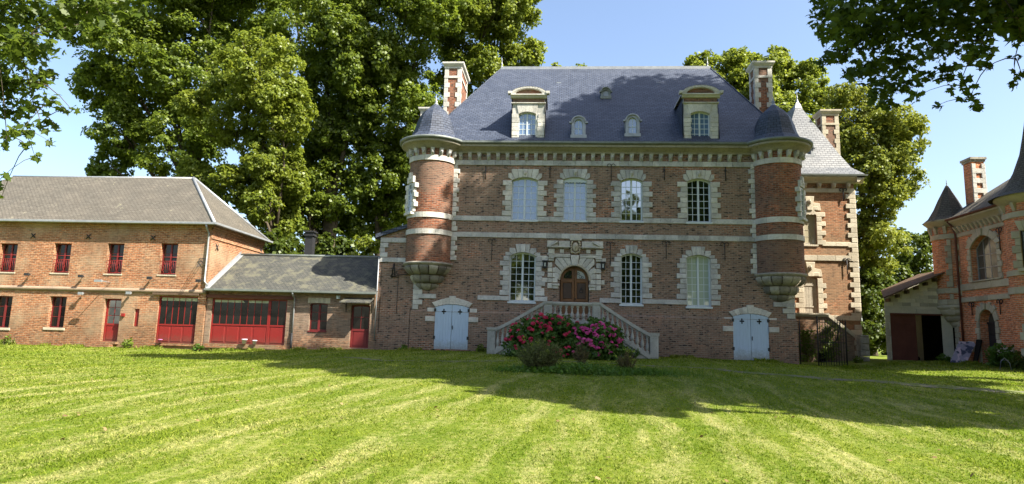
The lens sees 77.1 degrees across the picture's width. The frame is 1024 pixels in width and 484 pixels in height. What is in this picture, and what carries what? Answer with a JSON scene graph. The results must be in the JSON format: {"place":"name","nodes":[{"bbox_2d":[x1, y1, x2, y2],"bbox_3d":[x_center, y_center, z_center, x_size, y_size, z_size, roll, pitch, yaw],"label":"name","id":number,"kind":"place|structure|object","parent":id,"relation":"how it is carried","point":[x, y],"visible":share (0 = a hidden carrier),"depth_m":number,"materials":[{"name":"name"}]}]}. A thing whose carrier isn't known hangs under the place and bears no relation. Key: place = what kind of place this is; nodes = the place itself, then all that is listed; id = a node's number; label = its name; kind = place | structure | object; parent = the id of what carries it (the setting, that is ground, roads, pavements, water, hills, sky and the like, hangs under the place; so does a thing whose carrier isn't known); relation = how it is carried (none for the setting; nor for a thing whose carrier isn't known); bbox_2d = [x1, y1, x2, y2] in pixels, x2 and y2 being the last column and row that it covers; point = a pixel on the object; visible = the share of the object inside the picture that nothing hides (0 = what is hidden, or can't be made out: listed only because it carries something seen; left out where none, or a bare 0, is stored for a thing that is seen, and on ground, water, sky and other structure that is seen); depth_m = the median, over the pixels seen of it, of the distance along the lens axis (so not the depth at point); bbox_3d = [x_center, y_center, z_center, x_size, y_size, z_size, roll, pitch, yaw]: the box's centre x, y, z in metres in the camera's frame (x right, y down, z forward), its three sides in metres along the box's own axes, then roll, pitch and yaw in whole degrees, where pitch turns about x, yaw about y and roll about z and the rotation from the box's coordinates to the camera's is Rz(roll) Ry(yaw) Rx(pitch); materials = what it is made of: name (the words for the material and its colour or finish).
{"place":"outdoors","nodes":[
{"label":"outdoors","id":0,"kind":"place"},
{"bbox_2d":[0,341,983,368],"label":"rough grass","id":1,"kind":"structure","parent":0,"point":[879,364],"depth_m":32.02,"materials":[{"name":"green plant"}]},
{"bbox_2d":[0,344,1023,483],"bbox_3d":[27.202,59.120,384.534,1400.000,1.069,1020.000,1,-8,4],"label":"lawn","id":2,"kind":"structure","parent":0,"point":[677,418],"depth_m":9.96,"materials":[{"name":"green plant"}]},
{"bbox_2d":[0,334,14,344],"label":"leafy plant","id":3,"kind":"object","parent":2,"relation":"on","point":[4,341],"visible":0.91,"depth_m":33.89,"materials":[{"name":"green plant"}]},
{"bbox_2d":[0,0,149,199],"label":"maple tree","id":4,"kind":"object","parent":2,"relation":"on","point":[16,47],"visible":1,"depth_m":11.74,"materials":[{"name":"green plant"}]},
{"bbox_2d":[120,338,133,347],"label":"leafy plant","id":5,"kind":"object","parent":2,"relation":"on","point":[129,343],"visible":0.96,"depth_m":33.45,"materials":[{"name":"green plant"}]},
{"bbox_2d":[0,175,272,349],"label":"brick outbuilding","id":6,"kind":"structure","parent":2,"relation":"on","point":[102,261],"depth_m":34.92,"materials":[{"name":"brick"}]},
{"bbox_2d":[0,296,12,327],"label":"window","id":7,"kind":"structure","parent":6,"relation":"in","point":[5,301],"depth_m":35.08,"materials":[{"name":"red paint"}]},
{"bbox_2d":[1,244,17,271],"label":"window","id":8,"kind":"structure","parent":6,"relation":"in","point":[10,250],"depth_m":35.54,"materials":[{"name":"red paint"}]},
{"bbox_2d":[49,297,66,327],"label":"window","id":9,"kind":"structure","parent":6,"relation":"in","point":[59,303],"depth_m":34.85,"materials":[{"name":"red paint"}]},
{"bbox_2d":[54,244,71,272],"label":"window","id":10,"kind":"structure","parent":6,"relation":"in","point":[63,249],"depth_m":35.32,"materials":[{"name":"red paint"}]},
{"bbox_2d":[102,299,121,341],"bbox_3d":[-21.414,4.199,34.571,0.954,2.279,0.060,1,-8,4],"label":"door","id":11,"kind":"structure","parent":6,"relation":"in","point":[113,308],"depth_m":34.58,"materials":[{"name":"red paint"}]},
{"bbox_2d":[107,244,124,273],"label":"window","id":12,"kind":"structure","parent":6,"relation":"in","point":[116,249],"depth_m":35.10,"materials":[{"name":"red paint"}]},
{"bbox_2d":[161,244,177,274],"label":"window","id":13,"kind":"structure","parent":6,"relation":"in","point":[170,251],"depth_m":34.89,"materials":[{"name":"red paint"}]},
{"bbox_2d":[46,0,279,177],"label":"plane tree","id":14,"kind":"object","parent":2,"relation":"on","point":[155,49],"visible":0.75,"depth_m":53.57,"materials":[{"name":"green plant"}]},
{"bbox_2d":[191,343,204,351],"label":"leafy plant","id":15,"kind":"object","parent":2,"relation":"on","point":[197,347],"visible":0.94,"depth_m":32.98,"materials":[{"name":"green plant"}]},
{"bbox_2d":[171,26,318,253],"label":"plane tree","id":16,"kind":"object","parent":2,"relation":"on","point":[260,193],"visible":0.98,"depth_m":46.72,"materials":[{"name":"green plant"}]},
{"bbox_2d":[261,227,294,253],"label":"bush","id":17,"kind":"object","parent":2,"relation":"on","point":[282,244],"visible":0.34,"depth_m":46.39,"materials":[{"name":"green plant"}]},
{"bbox_2d":[266,231,304,254],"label":"bush","id":18,"kind":"object","parent":2,"relation":"on","point":[300,246],"visible":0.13,"depth_m":51.41,"materials":[{"name":"green plant"}]},
{"bbox_2d":[202,230,379,350],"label":"brick building","id":19,"kind":"structure","parent":2,"relation":"on","point":[308,299],"depth_m":34.01,"materials":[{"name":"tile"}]},
{"bbox_2d":[267,300,287,344],"bbox_3d":[-12.364,4.238,33.914,0.972,2.370,0.060,1,-8,4],"label":"glazed door","id":20,"kind":"structure","parent":19,"relation":"in","point":[278,308],"depth_m":33.91,"materials":[{"name":"red paint"}]},
{"bbox_2d":[309,303,327,330],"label":"window","id":21,"kind":"structure","parent":19,"relation":"in","point":[318,316],"depth_m":33.87,"materials":[{"name":"red paint"}]},
{"bbox_2d":[350,305,369,347],"bbox_3d":[-7.921,4.402,33.656,1.024,2.245,0.060,1,-8,4],"label":"door","id":22,"kind":"structure","parent":19,"relation":"in","point":[360,319],"depth_m":33.65,"materials":[{"name":"red paint"}]},
{"bbox_2d":[236,0,403,254],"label":"plane tree","id":23,"kind":"object","parent":2,"relation":"on","point":[341,47],"visible":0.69,"depth_m":54.46,"materials":[{"name":"green plant"}]},
{"bbox_2d":[314,227,356,255],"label":"bush","id":24,"kind":"object","parent":2,"relation":"on","point":[326,244],"visible":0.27,"depth_m":50.78,"materials":[{"name":"green plant"}]},
{"bbox_2d":[345,232,380,255],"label":"bush","id":25,"kind":"object","parent":2,"relation":"on","point":[365,242],"visible":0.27,"depth_m":47.71,"materials":[{"name":"green plant"}]},
{"bbox_2d":[374,224,413,349],"bbox_3d":[-6.006,3.349,36.391,2.152,8.154,6.450,1,-8,4],"label":"brick annex","id":26,"kind":"object","parent":2,"relation":"on","point":[394,299],"visible":0.77,"depth_m":33.56,"materials":[{"name":"brick"}]},
{"bbox_2d":[400,344,407,349],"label":"leafy plant","id":27,"kind":"object","parent":2,"relation":"on","point":[404,346],"visible":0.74,"depth_m":32.54,"materials":[{"name":"green plant"}]},
{"bbox_2d":[326,0,491,255],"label":"plane tree","id":28,"kind":"object","parent":2,"relation":"on","point":[385,210],"visible":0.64,"depth_m":55.39,"materials":[{"name":"green plant"}]},
{"bbox_2d":[476,343,486,351],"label":"leafy plant","id":29,"kind":"object","parent":2,"relation":"on","point":[481,348],"visible":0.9,"depth_m":31.94,"materials":[{"name":"green plant"}]},
{"bbox_2d":[428,0,547,107],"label":"plane tree","id":30,"kind":"object","parent":2,"relation":"on","point":[502,21],"visible":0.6,"depth_m":59.59,"materials":[{"name":"green plant"}]},
{"bbox_2d":[514,336,563,369],"bbox_3d":[0.926,3.676,21.172,1.700,1.153,1.638,1,-8,4],"label":"wiry shrub","id":31,"kind":"object","parent":2,"relation":"on","point":[536,356],"visible":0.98,"depth_m":20.90,"materials":[{"name":"green plant"}]},
{"bbox_2d":[61,352,1023,483],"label":"fallen leaves","id":32,"kind":"object","parent":2,"relation":"on","point":[596,477],"visible":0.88,"depth_m":9.53,"materials":[{"name":"brown plant"}]},
{"bbox_2d":[500,312,585,358],"bbox_3d":[1.495,4.315,29.500,3.993,2.241,2.579,1,-8,4],"label":"hydrangea","id":33,"kind":"object","parent":2,"relation":"on","point":[554,328],"visible":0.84,"depth_m":28.89,"materials":[{"name":"green plant"}]},
{"bbox_2d":[550,62,586,65],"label":"plane tree","id":34,"kind":"object","parent":2,"relation":"on","point":[554,63],"visible":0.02,"depth_m":88.32,"materials":[{"name":"green plant"}]},
{"bbox_2d":[487,301,659,358],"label":"entrance staircase","id":35,"kind":"structure","parent":2,"relation":"on","point":[652,346],"depth_m":30.76,"materials":[{"name":"stone"}]},
{"bbox_2d":[571,340,590,363],"bbox_3d":[2.621,4.152,24.220,0.807,0.990,0.788,1,-8,4],"label":"rose bush","id":36,"kind":"object","parent":2,"relation":"on","point":[578,357],"visible":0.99,"depth_m":24.24,"materials":[{"name":"green plant"}]},
{"bbox_2d":[474,362,714,377],"bbox_3d":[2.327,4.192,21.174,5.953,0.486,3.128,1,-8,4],"label":"ground cover","id":37,"kind":"object","parent":2,"relation":"on","point":[582,366],"visible":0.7,"depth_m":20.52,"materials":[{"name":"green plant"}]},
{"bbox_2d":[569,316,628,359],"bbox_3d":[3.837,4.381,29.104,2.921,2.097,2.435,1,-8,4],"label":"hydrangea","id":38,"kind":"object","parent":2,"relation":"on","point":[605,339],"visible":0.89,"depth_m":28.48,"materials":[{"name":"pink plant"}]},
{"bbox_2d":[615,347,636,369],"bbox_3d":[3.785,3.948,21.525,0.859,0.872,0.861,1,-8,4],"label":"rose bush","id":39,"kind":"object","parent":2,"relation":"on","point":[627,362],"visible":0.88,"depth_m":21.44,"materials":[{"name":"green plant"}]},
{"bbox_2d":[620,348,639,357],"bbox_3d":[5.530,5.171,30.157,1.011,0.606,0.881,7,-10,-32],"label":"leafy plant","id":40,"kind":"object","parent":2,"relation":"on","point":[635,354],"visible":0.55,"depth_m":30.06,"materials":[{"name":"green plant"}]},
{"bbox_2d":[400,58,867,363],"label":"chateau","id":41,"kind":"structure","parent":2,"relation":"on","point":[708,212],"depth_m":33.35,"materials":[{"name":"brick"}]},
{"bbox_2d":[433,305,451,348],"bbox_3d":[-3.576,4.336,32.981,0.922,2.273,0.085,1,-8,4],"label":"cellar door","id":42,"kind":"structure","parent":41,"relation":"in","point":[443,320],"depth_m":32.96,"materials":[{"name":"blue paint"}]},
{"bbox_2d":[451,305,469,349],"bbox_3d":[-2.644,4.347,32.878,0.912,2.273,0.154,1,-8,4],"label":"cellar door","id":43,"kind":"structure","parent":41,"relation":"in","point":[460,314],"depth_m":32.90,"materials":[{"name":"blue paint"}]},
{"bbox_2d":[507,253,535,303],"bbox_3d":[0.535,1.858,33.213,1.463,2.652,0.290,1,-8,4],"label":"window","id":44,"kind":"structure","parent":41,"relation":"in","point":[522,265],"depth_m":33.32,"materials":[{"name":"grey paint"}]},
{"bbox_2d":[510,178,537,221],"bbox_3d":[0.663,-2.218,33.818,1.488,2.386,0.290,1,-8,4],"label":"window","id":45,"kind":"structure","parent":41,"relation":"in","point":[524,190],"depth_m":33.92,"materials":[{"name":"glass"}]},
{"bbox_2d":[560,267,573,312],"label":"front door","id":46,"kind":"structure","parent":41,"relation":"in","point":[567,277],"depth_m":33.15,"materials":[{"name":"brown wood"}]},
{"bbox_2d":[562,182,586,222],"bbox_3d":[3.283,-2.194,33.629,1.333,2.397,0.290,1,-8,4],"label":"window","id":47,"kind":"structure","parent":41,"relation":"in","point":[574,194],"depth_m":33.73,"materials":[{"name":"grey paint"}]},
{"bbox_2d":[574,267,587,313],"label":"front door","id":48,"kind":"structure","parent":41,"relation":"in","point":[581,278],"depth_m":33.10,"materials":[{"name":"brown wood"}]},
{"bbox_2d":[619,179,643,222],"bbox_3d":[6.206,-2.139,33.414,1.248,2.370,0.290,1,-8,4],"label":"window","id":49,"kind":"structure","parent":41,"relation":"in","point":[631,189],"depth_m":33.51,"materials":[{"name":"white glass"}]},
{"bbox_2d":[619,254,643,306],"bbox_3d":[6.082,1.938,32.808,1.205,2.690,0.290,1,-8,4],"label":"window","id":50,"kind":"structure","parent":41,"relation":"in","point":[631,264],"depth_m":32.90,"materials":[{"name":"glass"}]},
{"bbox_2d":[686,180,712,223],"bbox_3d":[9.625,-2.082,33.163,1.322,2.389,0.290,1,-8,4],"label":"window","id":51,"kind":"structure","parent":41,"relation":"in","point":[698,191],"depth_m":33.27,"materials":[{"name":"glass"}]},
{"bbox_2d":[686,255,712,308],"bbox_3d":[9.437,2.015,32.559,1.323,2.715,0.290,1,-8,4],"label":"window","id":52,"kind":"structure","parent":41,"relation":"in","point":[698,267],"depth_m":32.66,"materials":[{"name":"glass"}]},
{"bbox_2d":[732,314,750,359],"bbox_3d":[11.365,4.712,31.866,0.909,2.305,0.085,1,-8,4],"label":"cellar door","id":53,"kind":"structure","parent":41,"relation":"in","point":[741,323],"depth_m":31.85,"materials":[{"name":"blue paint"}]},
{"bbox_2d":[750,314,769,359],"bbox_3d":[12.285,4.723,31.765,0.899,2.305,0.154,1,-8,4],"label":"cellar door","id":54,"kind":"structure","parent":41,"relation":"in","point":[760,348],"depth_m":31.79,"materials":[{"name":"blue paint"}]},
{"bbox_2d":[795,312,854,361],"bbox_3d":[16.797,6.069,36.257,3.801,3.996,2.720,1,-8,4],"label":"side stair","id":55,"kind":"object","parent":41,"relation":"attached to","point":[808,321],"visible":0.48,"depth_m":35.12,"materials":[{"name":"brick"}]},
{"bbox_2d":[819,351,825,361],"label":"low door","id":56,"kind":"structure","parent":55,"relation":"in","point":[820,355],"depth_m":35.25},
{"bbox_2d":[798,320,848,361],"bbox_3d":[16.765,5.492,34.886,2.982,2.482,0.416,1,-8,4],"label":"climbing vine","id":57,"kind":"object","parent":55,"relation":"attached to","point":[806,336],"visible":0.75,"depth_m":34.92,"materials":[{"name":"green plant"}]},
{"bbox_2d":[682,44,833,123],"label":"plane tree","id":58,"kind":"object","parent":2,"relation":"on","point":[787,72],"visible":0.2,"depth_m":61.88,"materials":[{"name":"green plant"}]},
{"bbox_2d":[798,320,800,363],"bbox_3d":[14.274,5.041,32.292,0.432,2.287,0.060,1,-8,4],"label":"gate post","id":59,"kind":"object","parent":2,"relation":"on","point":[799,341],"visible":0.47,"depth_m":32.27,"materials":[{"name":"black metal"}]},
{"bbox_2d":[816,316,847,365],"bbox_3d":[16.843,5.113,32.863,3.224,2.519,1.000,8,-11,-39],"label":"iron fence","id":60,"kind":"object","parent":2,"relation":"on","point":[833,342],"visible":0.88,"depth_m":32.18,"materials":[{"name":"black metal"}]},
{"bbox_2d":[852,355,864,362],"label":"leafy plant","id":61,"kind":"object","parent":2,"relation":"on","point":[857,361],"visible":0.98,"depth_m":33.38,"materials":[{"name":"green plant"}]},
{"bbox_2d":[856,335,869,360],"bbox_3d":[18.870,5.744,34.522,0.480,1.465,0.450,1,-8,4],"label":"stone gatepost","id":62,"kind":"object","parent":2,"relation":"on","point":[863,346],"visible":0.87,"depth_m":34.35,"materials":[{"name":"grey stone"}]},
{"bbox_2d":[815,81,931,355],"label":"lime tree","id":63,"kind":"object","parent":2,"relation":"on","point":[885,156],"visible":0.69,"depth_m":50.12,"materials":[{"name":"green plant"}]},
{"bbox_2d":[859,265,897,354],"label":"broadleaf tree","id":64,"kind":"object","parent":2,"relation":"on","point":[875,329],"visible":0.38,"depth_m":49.13,"materials":[{"name":"green plant"}]},
{"bbox_2d":[874,227,933,309],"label":"broadleaf tree","id":65,"kind":"object","parent":2,"relation":"on","point":[912,265],"visible":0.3,"depth_m":55.06,"materials":[{"name":"green plant"}]},
{"bbox_2d":[806,0,1023,112],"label":"maple tree","id":66,"kind":"object","parent":2,"relation":"on","point":[994,15],"visible":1,"depth_m":15.54,"materials":[{"name":"green plant"}]},
{"bbox_2d":[881,271,956,360],"bbox_3d":[23.188,4.841,35.366,6.765,6.514,3.450,1,-8,4],"label":"lean to shed","id":67,"kind":"object","parent":2,"relation":"on","point":[917,324],"visible":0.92,"depth_m":34.45,"materials":[{"name":"concrete"}]},
{"bbox_2d":[890,313,942,360],"bbox_3d":[21.582,5.250,34.187,2.714,2.871,0.220,1,-8,4],"label":"sliding door","id":68,"kind":"structure","parent":67,"relation":"in","point":[903,325],"depth_m":34.29,"materials":[{"name":"brown wood"}]},
{"bbox_2d":[936,353,950,361],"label":"leafy plant","id":69,"kind":"object","parent":2,"relation":"on","point":[944,357],"visible":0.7,"depth_m":32.58,"materials":[{"name":"green plant"}]},
{"bbox_2d":[950,341,974,362],"bbox_3d":[22.545,5.513,32.158,1.552,1.096,0.600,6,-10,-28],"label":"leaning picture board","id":70,"kind":"object","parent":2,"relation":"on","point":[963,351],"visible":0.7,"depth_m":32.15,"materials":[{"name":"grey paint"}]},
{"bbox_2d":[922,127,1023,363],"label":"brick pavilion","id":71,"kind":"structure","parent":2,"relation":"on","point":[977,240],"depth_m":32.05,"materials":[{"name":"brick"}]},
{"bbox_2d":[976,236,998,279],"bbox_3d":[23.580,0.782,31.667,0.060,2.237,1.995,1,-8,4],"label":"window","id":72,"kind":"structure","parent":71,"relation":"in","point":[987,265],"depth_m":31.93,"materials":[{"name":"glass"}]},
{"bbox_2d":[987,313,996,350],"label":"arched door","id":73,"kind":"structure","parent":71,"relation":"in","point":[991,324],"depth_m":31.60,"materials":[{"name":"black wood"}]},
{"bbox_2d":[973,339,981,360],"bbox_3d":[22.962,5.471,31.780,0.430,1.300,0.470,1,-8,4],"label":"dark leaning panel","id":74,"kind":"object","parent":2,"relation":"on","point":[978,344],"visible":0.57,"depth_m":31.74,"materials":[{"name":"black"}]},
{"bbox_2d":[984,342,1015,367],"bbox_3d":[22.340,5.184,29.231,1.452,1.256,1.477,-6,-11,40],"label":"leafy shrub","id":75,"kind":"object","parent":2,"relation":"on","point":[995,357],"visible":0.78,"depth_m":29.14,"materials":[{"name":"green plant"}]},
{"bbox_2d":[1004,350,1023,369],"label":"leafy shrub","id":76,"kind":"object","parent":2,"relation":"on","point":[1016,363],"visible":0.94,"depth_m":27.94,"materials":[{"name":"green plant"}]},
{"bbox_2d":[0,0,1023,344],"label":"sky","id":77,"kind":"structure","parent":0,"point":[589,32],"materials":[{"name":"blue"}]},
{"bbox_2d":[320,357,1023,394],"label":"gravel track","id":78,"kind":"structure","parent":0,"point":[944,386],"depth_m":20.72,"materials":[{"name":"grey gravel"}]}
]}

